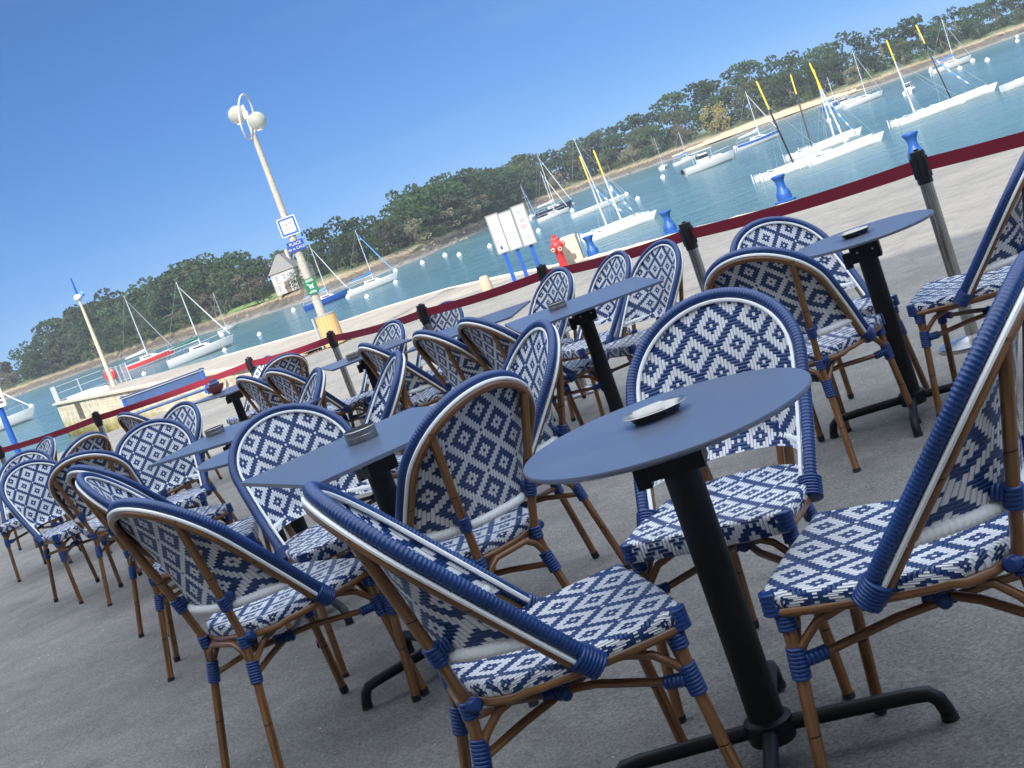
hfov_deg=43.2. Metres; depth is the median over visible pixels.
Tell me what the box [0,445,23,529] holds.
barrier post
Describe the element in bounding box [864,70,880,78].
shrub
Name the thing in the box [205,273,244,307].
cypress tree
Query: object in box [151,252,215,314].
pine tree
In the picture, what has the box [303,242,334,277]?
pine tree
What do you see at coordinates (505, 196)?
pine tree
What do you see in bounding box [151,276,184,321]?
cypress tree
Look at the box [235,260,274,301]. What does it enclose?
pine tree
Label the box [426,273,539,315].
barrier belt
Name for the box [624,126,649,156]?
cypress tree
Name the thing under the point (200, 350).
sailboat
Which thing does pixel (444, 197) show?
cypress tree
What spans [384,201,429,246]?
pine tree
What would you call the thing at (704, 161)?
motorboat
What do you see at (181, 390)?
barrier belt
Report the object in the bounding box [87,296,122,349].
pine tree
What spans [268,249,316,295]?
stone house
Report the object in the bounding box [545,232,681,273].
barrier belt
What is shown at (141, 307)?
pine tree
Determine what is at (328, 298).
sailboat
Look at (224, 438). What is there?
square table
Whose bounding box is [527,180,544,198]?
cypress tree
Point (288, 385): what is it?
bistro chair
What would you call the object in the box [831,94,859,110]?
motorboat
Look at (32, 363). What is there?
pine tree
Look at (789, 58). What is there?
pine tree
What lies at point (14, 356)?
pine tree
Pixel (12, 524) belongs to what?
bistro chair
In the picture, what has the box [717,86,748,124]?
cypress tree
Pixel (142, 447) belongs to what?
bistro chair
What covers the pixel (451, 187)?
pine tree
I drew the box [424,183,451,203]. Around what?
pine tree
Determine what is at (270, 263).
cypress tree
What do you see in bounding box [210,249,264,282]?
pine tree
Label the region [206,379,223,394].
bowl
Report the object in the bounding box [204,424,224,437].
ashtray
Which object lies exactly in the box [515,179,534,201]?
pine tree
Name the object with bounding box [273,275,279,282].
window
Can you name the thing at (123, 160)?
sky
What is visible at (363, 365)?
square table
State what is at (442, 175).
pine tree
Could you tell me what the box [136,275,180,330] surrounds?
pine tree
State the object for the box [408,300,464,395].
bistro chair
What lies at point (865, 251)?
round table
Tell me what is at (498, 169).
pine tree
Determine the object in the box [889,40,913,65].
cypress tree
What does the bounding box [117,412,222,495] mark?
bistro chair
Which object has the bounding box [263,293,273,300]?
shrub
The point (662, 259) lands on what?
bistro chair
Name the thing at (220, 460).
table
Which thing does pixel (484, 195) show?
oak tree
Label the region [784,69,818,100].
pine tree
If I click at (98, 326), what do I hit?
pine tree
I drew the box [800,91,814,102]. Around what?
shrub
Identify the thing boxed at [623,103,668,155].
pine tree
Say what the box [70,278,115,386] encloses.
jetty lamp
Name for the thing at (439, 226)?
shrub
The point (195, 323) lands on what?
shrub
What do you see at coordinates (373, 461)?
square table
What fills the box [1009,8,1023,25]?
cypress tree
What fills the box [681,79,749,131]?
pine tree
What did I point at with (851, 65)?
shrub
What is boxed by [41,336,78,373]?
cypress tree
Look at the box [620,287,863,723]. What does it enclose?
bistro chair
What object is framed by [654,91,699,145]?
pine tree
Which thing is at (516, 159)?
cypress tree
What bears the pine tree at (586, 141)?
on the shore terrain at (347, 275)
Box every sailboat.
[0,393,33,430]
[123,296,174,372]
[166,282,232,368]
[213,294,236,333]
[303,245,348,311]
[347,231,396,296]
[521,186,535,219]
[535,155,572,218]
[537,171,568,222]
[570,138,624,218]
[654,139,667,169]
[672,132,698,166]
[733,91,779,151]
[820,77,846,110]
[842,50,882,109]
[929,19,970,75]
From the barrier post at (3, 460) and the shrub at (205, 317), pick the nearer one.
the barrier post at (3, 460)
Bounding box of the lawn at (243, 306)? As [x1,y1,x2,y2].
[224,295,276,314]
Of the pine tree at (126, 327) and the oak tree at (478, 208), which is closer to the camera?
the oak tree at (478, 208)
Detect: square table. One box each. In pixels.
[149,397,320,543]
[194,376,264,421]
[240,406,514,710]
[321,339,411,390]
[405,300,555,421]
[504,277,663,411]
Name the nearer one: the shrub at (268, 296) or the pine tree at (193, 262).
the shrub at (268, 296)
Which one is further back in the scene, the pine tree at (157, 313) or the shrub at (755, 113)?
the shrub at (755, 113)
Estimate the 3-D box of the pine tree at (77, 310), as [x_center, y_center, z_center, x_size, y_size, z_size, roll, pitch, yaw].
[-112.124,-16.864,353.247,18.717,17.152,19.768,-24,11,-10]
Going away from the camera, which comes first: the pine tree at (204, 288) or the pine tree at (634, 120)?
the pine tree at (204, 288)
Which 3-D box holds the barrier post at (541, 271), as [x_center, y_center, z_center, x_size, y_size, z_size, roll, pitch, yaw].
[0.359,-0.388,9.119,0.340,0.965,0.340,-12,11,45]
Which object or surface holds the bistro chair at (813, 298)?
on the ground at (86, 684)
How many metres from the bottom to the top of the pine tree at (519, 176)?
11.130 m
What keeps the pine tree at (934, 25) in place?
on the shore terrain at (347, 275)
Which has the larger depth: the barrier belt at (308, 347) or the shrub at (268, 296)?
the shrub at (268, 296)
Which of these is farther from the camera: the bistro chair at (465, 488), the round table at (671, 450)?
the bistro chair at (465, 488)
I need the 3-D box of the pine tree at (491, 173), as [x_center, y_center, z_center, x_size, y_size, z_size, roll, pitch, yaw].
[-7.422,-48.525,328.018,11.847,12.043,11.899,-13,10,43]
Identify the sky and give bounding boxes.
[0,0,1023,378]
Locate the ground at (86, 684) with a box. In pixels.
[0,146,1023,767]
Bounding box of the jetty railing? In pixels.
[50,363,131,402]
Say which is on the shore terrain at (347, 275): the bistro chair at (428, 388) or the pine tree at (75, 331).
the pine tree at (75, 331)
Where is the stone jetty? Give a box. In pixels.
[52,274,522,435]
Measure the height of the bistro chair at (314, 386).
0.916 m
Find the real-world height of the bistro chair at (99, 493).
0.916 m
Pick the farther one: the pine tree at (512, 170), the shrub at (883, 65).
the pine tree at (512, 170)
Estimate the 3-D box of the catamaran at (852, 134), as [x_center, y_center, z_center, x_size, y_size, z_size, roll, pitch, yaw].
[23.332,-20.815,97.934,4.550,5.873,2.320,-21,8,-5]
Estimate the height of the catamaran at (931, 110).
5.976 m
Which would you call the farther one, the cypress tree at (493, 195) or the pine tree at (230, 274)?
the cypress tree at (493, 195)
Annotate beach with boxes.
[672,87,868,156]
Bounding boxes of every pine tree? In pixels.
[7,341,44,379]
[14,350,45,381]
[17,350,48,378]
[30,317,63,369]
[30,324,79,368]
[60,320,91,358]
[62,288,124,354]
[63,301,105,331]
[67,304,106,357]
[82,303,114,355]
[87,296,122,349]
[94,302,119,336]
[94,318,115,353]
[100,315,126,350]
[115,298,133,312]
[117,290,146,334]
[118,306,135,337]
[121,275,161,332]
[121,303,154,342]
[125,300,144,339]
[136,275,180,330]
[136,292,155,325]
[144,284,186,334]
[144,303,169,336]
[146,266,180,313]
[146,281,175,324]
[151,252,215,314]
[172,281,200,322]
[176,268,224,322]
[179,288,208,321]
[186,257,221,274]
[187,251,249,314]
[208,278,242,314]
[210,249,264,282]
[219,259,270,304]
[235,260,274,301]
[301,216,357,270]
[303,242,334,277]
[328,230,377,269]
[335,232,373,264]
[340,215,385,254]
[369,214,406,251]
[371,195,426,236]
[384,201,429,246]
[385,184,440,225]
[393,179,455,229]
[399,191,443,230]
[421,172,462,205]
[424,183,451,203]
[428,169,485,209]
[435,180,472,222]
[441,195,468,227]
[452,167,493,211]
[459,186,489,219]
[466,168,519,199]
[466,185,494,209]
[467,172,490,205]
[468,166,505,200]
[468,167,498,196]
[468,177,505,208]
[475,193,496,215]
[487,166,513,200]
[489,174,516,209]
[494,170,518,201]
[496,167,525,200]
[501,187,517,208]
[505,165,532,202]
[505,185,521,203]
[507,153,546,189]
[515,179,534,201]
[528,164,554,192]
[533,149,572,187]
[548,152,580,182]
[564,133,617,174]
[597,113,646,164]
[599,132,630,166]
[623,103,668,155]
[635,124,666,156]
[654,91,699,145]
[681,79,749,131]
[693,94,733,130]
[719,60,770,117]
[750,70,788,113]
[756,50,803,104]
[766,66,809,107]
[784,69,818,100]
[793,46,844,90]
[800,62,838,96]
[810,50,851,88]
[819,30,872,84]
[847,44,881,79]
[855,26,901,72]
[883,37,916,65]
[885,13,947,57]
[921,24,956,54]
[924,22,952,52]
[934,6,975,43]
[956,2,999,37]
[967,17,987,39]
[978,0,1011,29]
[997,0,1023,24]
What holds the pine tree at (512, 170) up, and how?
on the shore terrain at (347, 275)
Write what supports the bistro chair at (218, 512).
on the ground at (86, 684)
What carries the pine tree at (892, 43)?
on the shore terrain at (347, 275)
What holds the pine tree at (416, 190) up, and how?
on the shore terrain at (347, 275)
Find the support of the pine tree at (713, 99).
on the shore terrain at (347, 275)
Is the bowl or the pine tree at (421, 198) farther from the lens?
the pine tree at (421, 198)
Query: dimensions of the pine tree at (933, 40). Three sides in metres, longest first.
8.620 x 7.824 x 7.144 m
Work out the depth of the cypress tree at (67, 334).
356.84 m
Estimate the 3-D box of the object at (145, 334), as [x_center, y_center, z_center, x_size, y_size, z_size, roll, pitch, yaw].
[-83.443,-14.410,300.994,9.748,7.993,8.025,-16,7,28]
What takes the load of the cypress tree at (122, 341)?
on the shore terrain at (347, 275)
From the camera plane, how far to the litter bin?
35.27 m
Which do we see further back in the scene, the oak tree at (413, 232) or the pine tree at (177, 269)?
the pine tree at (177, 269)
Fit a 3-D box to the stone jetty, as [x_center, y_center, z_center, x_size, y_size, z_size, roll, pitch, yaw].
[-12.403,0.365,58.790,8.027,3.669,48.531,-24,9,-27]
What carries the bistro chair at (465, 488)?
on the ground at (86, 684)
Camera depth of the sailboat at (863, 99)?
191.00 m
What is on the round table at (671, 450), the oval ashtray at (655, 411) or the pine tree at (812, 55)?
the oval ashtray at (655, 411)
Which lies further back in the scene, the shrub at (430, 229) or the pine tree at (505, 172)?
the pine tree at (505, 172)
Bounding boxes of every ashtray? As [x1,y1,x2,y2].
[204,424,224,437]
[343,422,377,445]
[346,351,359,360]
[547,299,566,311]
[621,395,686,424]
[837,224,872,238]
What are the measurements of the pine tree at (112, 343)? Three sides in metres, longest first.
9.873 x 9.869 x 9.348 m
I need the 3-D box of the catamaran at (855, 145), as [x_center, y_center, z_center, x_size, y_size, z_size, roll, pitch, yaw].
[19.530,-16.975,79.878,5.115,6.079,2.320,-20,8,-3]
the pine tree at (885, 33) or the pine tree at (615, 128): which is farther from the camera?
the pine tree at (615, 128)
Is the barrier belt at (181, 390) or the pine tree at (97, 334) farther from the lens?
the pine tree at (97, 334)
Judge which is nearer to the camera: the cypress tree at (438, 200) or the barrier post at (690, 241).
the barrier post at (690, 241)
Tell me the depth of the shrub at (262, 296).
229.78 m
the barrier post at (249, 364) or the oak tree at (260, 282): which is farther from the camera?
the oak tree at (260, 282)
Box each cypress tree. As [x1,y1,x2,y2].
[0,361,21,380]
[0,365,19,385]
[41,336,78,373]
[45,314,72,359]
[58,304,84,355]
[63,330,84,362]
[74,332,92,359]
[115,316,130,344]
[121,324,140,344]
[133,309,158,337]
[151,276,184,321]
[173,264,214,322]
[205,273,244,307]
[236,259,269,293]
[263,249,284,289]
[281,244,325,275]
[371,219,406,256]
[417,215,437,240]
[423,212,449,233]
[429,197,451,227]
[432,194,471,227]
[441,183,484,218]
[486,191,501,211]
[501,154,535,187]
[516,159,544,195]
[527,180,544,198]
[559,139,593,181]
[565,146,595,179]
[585,129,624,170]
[598,152,615,172]
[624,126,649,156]
[636,123,672,154]
[658,109,698,142]
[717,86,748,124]
[734,81,774,120]
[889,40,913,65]
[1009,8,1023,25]
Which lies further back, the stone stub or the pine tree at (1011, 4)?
the pine tree at (1011, 4)
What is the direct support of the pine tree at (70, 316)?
on the shore terrain at (347, 275)
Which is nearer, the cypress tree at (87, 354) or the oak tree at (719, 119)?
the oak tree at (719, 119)
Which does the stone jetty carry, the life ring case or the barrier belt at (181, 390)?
the life ring case
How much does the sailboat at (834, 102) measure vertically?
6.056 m
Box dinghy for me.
[999,77,1023,91]
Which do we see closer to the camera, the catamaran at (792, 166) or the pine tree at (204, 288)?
the catamaran at (792, 166)
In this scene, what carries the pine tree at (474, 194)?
on the shore terrain at (347, 275)
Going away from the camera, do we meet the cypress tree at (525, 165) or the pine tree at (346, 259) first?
the pine tree at (346, 259)
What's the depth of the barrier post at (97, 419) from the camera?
13.38 m
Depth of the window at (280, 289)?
231.83 m
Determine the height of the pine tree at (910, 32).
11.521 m
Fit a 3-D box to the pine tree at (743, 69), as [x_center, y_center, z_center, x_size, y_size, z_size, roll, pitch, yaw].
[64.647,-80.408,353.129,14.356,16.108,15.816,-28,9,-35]
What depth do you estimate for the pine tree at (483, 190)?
307.12 m
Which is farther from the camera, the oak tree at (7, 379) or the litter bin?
the oak tree at (7, 379)
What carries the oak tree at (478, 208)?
on the shore terrain at (347, 275)
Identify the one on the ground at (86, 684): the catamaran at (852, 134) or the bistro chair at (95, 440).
the bistro chair at (95, 440)
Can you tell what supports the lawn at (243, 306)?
on the shore terrain at (347, 275)
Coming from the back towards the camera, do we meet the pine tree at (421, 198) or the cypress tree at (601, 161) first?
the cypress tree at (601, 161)
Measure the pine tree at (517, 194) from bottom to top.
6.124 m
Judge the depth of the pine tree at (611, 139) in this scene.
363.73 m
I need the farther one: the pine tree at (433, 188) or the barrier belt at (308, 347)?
the pine tree at (433, 188)
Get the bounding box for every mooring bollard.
[582,234,601,256]
[659,209,678,235]
[771,173,795,204]
[902,130,928,161]
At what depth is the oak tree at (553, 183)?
365.29 m
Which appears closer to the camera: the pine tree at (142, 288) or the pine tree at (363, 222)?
the pine tree at (363, 222)
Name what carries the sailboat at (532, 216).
on the water
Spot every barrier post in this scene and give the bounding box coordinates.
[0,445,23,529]
[91,411,113,451]
[245,357,255,374]
[326,330,363,424]
[416,303,447,380]
[536,264,600,400]
[679,221,705,291]
[909,149,978,354]
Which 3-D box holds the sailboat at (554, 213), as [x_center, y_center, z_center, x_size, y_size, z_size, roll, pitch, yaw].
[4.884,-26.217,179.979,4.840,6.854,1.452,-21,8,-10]
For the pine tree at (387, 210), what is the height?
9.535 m
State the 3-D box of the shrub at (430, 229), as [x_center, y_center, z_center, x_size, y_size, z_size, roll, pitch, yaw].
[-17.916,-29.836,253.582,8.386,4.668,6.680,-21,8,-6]
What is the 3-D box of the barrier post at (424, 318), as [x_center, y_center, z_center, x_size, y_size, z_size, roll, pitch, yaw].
[-0.551,-0.170,10.063,0.340,0.965,0.340,-24,9,-27]
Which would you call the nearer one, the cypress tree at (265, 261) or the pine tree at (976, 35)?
the cypress tree at (265, 261)
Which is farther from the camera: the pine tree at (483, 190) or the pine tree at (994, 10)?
the pine tree at (994, 10)
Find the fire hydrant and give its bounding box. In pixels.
[551,234,567,266]
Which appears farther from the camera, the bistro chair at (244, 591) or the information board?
the information board
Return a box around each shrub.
[2,375,17,387]
[67,350,80,365]
[144,334,155,343]
[174,319,188,330]
[187,316,200,326]
[201,310,214,323]
[214,295,232,308]
[230,286,246,305]
[255,289,271,303]
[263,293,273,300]
[285,270,314,289]
[324,250,344,273]
[358,238,390,259]
[395,227,413,247]
[410,221,441,240]
[433,224,447,236]
[574,170,590,181]
[614,159,628,167]
[668,128,695,146]
[747,104,764,118]
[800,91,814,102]
[843,64,864,81]
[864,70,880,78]
[876,59,892,71]
[912,44,932,58]
[952,32,965,44]
[988,17,1008,31]
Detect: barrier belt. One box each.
[1,417,93,452]
[100,363,247,419]
[252,337,328,366]
[333,312,418,340]
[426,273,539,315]
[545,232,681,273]
[691,162,913,237]
[926,131,1023,169]
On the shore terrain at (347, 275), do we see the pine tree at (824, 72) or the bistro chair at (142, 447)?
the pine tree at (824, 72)
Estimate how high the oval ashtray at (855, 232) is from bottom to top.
0.022 m
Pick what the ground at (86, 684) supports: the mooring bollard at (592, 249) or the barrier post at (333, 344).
the barrier post at (333, 344)
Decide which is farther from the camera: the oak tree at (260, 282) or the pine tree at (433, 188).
the pine tree at (433, 188)
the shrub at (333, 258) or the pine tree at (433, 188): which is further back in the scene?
the pine tree at (433, 188)
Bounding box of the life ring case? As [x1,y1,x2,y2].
[104,369,115,380]
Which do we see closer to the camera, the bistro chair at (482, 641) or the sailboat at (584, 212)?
the bistro chair at (482, 641)
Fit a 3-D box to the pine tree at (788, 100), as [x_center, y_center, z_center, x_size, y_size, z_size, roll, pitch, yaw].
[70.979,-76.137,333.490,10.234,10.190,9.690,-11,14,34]
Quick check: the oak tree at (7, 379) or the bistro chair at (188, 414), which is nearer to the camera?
the bistro chair at (188, 414)
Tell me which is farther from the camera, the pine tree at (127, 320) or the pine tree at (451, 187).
the pine tree at (127, 320)
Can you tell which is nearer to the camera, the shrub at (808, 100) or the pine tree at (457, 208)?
the pine tree at (457, 208)
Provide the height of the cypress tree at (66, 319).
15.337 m
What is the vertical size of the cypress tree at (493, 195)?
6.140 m
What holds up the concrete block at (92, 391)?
on the stone jetty
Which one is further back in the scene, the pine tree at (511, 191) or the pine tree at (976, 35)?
the pine tree at (511, 191)
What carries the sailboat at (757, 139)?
on the water
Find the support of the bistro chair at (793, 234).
on the ground at (86, 684)
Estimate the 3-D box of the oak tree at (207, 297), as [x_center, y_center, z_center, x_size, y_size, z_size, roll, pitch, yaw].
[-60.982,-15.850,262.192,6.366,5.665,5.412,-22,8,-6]
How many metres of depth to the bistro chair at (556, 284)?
8.70 m
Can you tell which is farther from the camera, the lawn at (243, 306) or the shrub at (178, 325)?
the shrub at (178, 325)
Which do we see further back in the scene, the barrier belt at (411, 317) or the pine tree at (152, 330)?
the pine tree at (152, 330)
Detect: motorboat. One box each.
[680,146,734,176]
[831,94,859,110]
[902,81,915,95]
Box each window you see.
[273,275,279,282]
[277,284,283,293]
[281,272,286,280]
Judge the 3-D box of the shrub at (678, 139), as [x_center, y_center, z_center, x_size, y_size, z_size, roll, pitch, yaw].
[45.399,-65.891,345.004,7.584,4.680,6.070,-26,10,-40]
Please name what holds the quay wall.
on the ground at (86, 684)
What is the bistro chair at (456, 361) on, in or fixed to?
on the ground at (86, 684)
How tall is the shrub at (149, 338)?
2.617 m
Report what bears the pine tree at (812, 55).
on the shore terrain at (347, 275)
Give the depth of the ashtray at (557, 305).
6.88 m
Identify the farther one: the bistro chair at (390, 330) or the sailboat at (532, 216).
the sailboat at (532, 216)
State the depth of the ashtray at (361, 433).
4.10 m
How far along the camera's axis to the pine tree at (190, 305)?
269.10 m
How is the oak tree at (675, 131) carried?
on the shore terrain at (347, 275)
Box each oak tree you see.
[0,371,19,389]
[90,338,104,357]
[174,307,190,327]
[193,292,224,318]
[229,274,267,302]
[400,218,431,245]
[436,207,460,232]
[456,198,477,214]
[470,200,481,221]
[477,194,490,217]
[542,170,568,190]
[620,144,641,162]
[671,122,690,146]
[699,101,729,132]
[842,65,861,84]
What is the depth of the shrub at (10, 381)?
370.69 m
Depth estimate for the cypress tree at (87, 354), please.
350.80 m
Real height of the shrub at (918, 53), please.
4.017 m
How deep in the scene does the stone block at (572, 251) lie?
33.05 m
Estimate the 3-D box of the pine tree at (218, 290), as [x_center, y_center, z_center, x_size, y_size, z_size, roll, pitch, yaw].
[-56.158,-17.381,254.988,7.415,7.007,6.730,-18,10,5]
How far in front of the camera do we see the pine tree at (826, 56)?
331.72 m
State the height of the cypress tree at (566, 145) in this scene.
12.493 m
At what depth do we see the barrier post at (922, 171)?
6.06 m
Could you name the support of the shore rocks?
on the shore terrain at (347, 275)
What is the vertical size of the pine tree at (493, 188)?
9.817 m
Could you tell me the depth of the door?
231.49 m
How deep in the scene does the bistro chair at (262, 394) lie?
10.22 m
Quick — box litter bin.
[311,311,345,349]
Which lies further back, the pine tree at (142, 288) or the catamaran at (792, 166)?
the pine tree at (142, 288)
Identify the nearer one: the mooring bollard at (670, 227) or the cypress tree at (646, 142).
the mooring bollard at (670, 227)
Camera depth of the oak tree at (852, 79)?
322.42 m
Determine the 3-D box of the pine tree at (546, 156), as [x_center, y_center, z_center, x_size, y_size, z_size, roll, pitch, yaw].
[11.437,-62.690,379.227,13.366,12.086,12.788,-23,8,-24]
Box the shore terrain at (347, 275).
[1,19,1023,398]
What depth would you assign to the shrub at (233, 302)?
251.76 m
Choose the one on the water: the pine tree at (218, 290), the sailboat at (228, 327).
the sailboat at (228, 327)
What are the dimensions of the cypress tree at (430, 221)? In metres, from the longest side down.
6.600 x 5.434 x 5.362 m
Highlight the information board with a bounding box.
[485,203,539,280]
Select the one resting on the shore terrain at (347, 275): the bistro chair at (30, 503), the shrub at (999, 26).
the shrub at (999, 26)
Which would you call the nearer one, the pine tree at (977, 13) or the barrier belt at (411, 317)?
the barrier belt at (411, 317)
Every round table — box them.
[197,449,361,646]
[523,367,959,767]
[796,209,952,438]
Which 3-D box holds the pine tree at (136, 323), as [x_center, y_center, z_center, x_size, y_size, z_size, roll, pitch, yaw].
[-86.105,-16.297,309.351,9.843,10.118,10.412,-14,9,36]
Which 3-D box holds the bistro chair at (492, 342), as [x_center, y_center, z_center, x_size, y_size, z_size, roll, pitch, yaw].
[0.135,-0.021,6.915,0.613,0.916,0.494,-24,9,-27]
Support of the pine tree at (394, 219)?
on the shore terrain at (347, 275)
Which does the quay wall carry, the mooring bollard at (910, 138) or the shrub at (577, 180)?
the mooring bollard at (910, 138)
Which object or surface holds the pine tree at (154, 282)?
on the shore terrain at (347, 275)
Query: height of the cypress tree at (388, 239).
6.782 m
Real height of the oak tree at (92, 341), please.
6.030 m
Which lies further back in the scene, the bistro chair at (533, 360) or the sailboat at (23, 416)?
the sailboat at (23, 416)
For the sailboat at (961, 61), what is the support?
on the water
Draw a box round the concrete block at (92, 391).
[67,385,108,418]
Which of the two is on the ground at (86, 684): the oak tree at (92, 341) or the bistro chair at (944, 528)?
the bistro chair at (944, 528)
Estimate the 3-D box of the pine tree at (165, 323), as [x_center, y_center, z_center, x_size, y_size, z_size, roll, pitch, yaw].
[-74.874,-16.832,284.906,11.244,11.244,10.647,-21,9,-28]
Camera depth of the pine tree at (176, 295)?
273.21 m
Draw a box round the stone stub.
[479,275,492,291]
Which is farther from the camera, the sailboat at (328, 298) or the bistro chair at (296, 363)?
the sailboat at (328, 298)
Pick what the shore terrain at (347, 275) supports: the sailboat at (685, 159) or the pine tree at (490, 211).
the pine tree at (490, 211)
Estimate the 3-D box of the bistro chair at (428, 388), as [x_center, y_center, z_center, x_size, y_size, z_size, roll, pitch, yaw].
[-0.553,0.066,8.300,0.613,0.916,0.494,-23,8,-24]
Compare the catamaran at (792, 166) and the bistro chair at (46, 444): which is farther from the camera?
the catamaran at (792, 166)
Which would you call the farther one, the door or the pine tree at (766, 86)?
the pine tree at (766, 86)
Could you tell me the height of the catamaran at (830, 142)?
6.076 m
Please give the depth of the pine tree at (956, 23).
338.59 m
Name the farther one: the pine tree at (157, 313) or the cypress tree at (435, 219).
the pine tree at (157, 313)
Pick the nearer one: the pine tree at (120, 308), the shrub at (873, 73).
the shrub at (873, 73)
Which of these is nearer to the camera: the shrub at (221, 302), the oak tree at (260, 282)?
the oak tree at (260, 282)
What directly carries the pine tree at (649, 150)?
on the shore terrain at (347, 275)
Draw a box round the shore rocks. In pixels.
[4,28,1019,396]
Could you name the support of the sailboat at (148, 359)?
on the water
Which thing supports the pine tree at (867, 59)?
on the shore terrain at (347, 275)
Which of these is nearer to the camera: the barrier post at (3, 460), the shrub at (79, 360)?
the barrier post at (3, 460)
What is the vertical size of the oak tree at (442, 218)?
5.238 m
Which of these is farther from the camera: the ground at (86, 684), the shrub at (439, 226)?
the shrub at (439, 226)
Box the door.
[284,281,291,291]
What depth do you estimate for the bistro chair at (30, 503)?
8.24 m
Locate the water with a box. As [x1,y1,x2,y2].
[0,34,1023,468]
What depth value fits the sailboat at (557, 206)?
211.30 m
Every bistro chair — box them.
[0,449,81,582]
[0,459,142,604]
[8,436,67,550]
[47,449,145,606]
[51,431,112,563]
[67,464,233,637]
[75,472,291,681]
[107,497,429,767]
[114,418,211,508]
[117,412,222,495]
[156,401,238,521]
[226,355,271,424]
[228,403,381,678]
[236,375,289,413]
[260,353,309,381]
[261,367,326,551]
[265,368,368,425]
[301,481,742,767]
[335,350,407,588]
[348,320,415,427]
[358,342,451,411]
[381,369,570,707]
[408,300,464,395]
[412,330,570,431]
[457,317,602,425]
[502,319,631,569]
[528,267,585,398]
[562,250,637,421]
[603,239,683,412]
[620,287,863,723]
[703,246,921,472]
[730,216,930,432]
[758,251,1023,767]
[906,151,1023,417]
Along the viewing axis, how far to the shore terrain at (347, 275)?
314.16 m
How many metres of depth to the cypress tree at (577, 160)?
367.32 m
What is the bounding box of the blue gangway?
[119,367,210,413]
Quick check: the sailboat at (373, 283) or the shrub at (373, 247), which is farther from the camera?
the shrub at (373, 247)
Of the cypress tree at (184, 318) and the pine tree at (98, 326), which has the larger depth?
the pine tree at (98, 326)
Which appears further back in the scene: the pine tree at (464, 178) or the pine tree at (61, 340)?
the pine tree at (61, 340)
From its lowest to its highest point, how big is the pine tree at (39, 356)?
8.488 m
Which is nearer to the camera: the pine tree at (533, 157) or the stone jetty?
the stone jetty
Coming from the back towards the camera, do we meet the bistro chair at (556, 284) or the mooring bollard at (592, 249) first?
the mooring bollard at (592, 249)
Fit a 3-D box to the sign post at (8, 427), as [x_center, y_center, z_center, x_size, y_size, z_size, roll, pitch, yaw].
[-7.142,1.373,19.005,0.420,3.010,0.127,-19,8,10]
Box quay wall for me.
[212,200,793,359]
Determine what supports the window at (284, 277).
in the stone house
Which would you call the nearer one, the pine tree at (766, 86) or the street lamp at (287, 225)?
the street lamp at (287, 225)
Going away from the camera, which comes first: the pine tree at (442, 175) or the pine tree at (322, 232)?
the pine tree at (322, 232)
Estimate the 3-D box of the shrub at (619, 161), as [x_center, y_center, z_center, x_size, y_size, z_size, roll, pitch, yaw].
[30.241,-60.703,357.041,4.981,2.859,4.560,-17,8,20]
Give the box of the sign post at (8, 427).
[0,387,21,453]
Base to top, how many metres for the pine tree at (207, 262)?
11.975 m
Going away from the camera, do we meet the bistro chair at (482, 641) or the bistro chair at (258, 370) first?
the bistro chair at (482, 641)
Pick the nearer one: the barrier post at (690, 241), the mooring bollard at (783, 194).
the barrier post at (690, 241)
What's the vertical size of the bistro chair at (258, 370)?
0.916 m
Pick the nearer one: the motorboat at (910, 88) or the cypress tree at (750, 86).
the motorboat at (910, 88)
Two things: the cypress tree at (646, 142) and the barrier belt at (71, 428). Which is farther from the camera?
the cypress tree at (646, 142)
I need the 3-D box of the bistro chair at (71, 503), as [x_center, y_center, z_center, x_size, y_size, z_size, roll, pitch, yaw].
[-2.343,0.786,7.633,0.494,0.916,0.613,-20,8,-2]
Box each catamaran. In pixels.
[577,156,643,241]
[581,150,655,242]
[751,81,830,183]
[782,74,849,161]
[797,63,883,168]
[798,70,861,149]
[886,40,967,128]
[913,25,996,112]
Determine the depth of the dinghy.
84.87 m
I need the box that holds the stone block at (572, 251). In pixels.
[560,233,584,264]
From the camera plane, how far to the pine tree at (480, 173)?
324.03 m
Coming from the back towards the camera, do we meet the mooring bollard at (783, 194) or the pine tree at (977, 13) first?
the pine tree at (977, 13)
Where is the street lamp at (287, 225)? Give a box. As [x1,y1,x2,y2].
[228,94,325,315]
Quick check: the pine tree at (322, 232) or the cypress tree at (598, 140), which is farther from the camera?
the cypress tree at (598, 140)
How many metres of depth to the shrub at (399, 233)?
246.91 m
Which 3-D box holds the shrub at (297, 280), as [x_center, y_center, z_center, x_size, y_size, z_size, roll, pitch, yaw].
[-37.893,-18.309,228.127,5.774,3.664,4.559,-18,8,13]
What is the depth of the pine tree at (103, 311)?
336.99 m
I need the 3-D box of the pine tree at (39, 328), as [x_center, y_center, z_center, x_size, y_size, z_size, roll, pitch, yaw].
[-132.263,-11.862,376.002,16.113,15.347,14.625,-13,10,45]
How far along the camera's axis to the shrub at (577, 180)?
370.33 m
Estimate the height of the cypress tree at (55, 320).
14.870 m
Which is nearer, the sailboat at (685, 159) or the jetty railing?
the jetty railing
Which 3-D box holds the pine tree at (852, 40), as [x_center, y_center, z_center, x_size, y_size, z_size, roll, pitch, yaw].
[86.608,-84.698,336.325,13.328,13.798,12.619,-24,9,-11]
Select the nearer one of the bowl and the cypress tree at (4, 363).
the bowl
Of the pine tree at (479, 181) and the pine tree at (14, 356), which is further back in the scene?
the pine tree at (14, 356)
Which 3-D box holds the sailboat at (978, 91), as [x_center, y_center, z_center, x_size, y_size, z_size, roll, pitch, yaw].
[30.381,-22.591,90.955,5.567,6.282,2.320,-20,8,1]
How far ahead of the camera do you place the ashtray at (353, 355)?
9.38 m

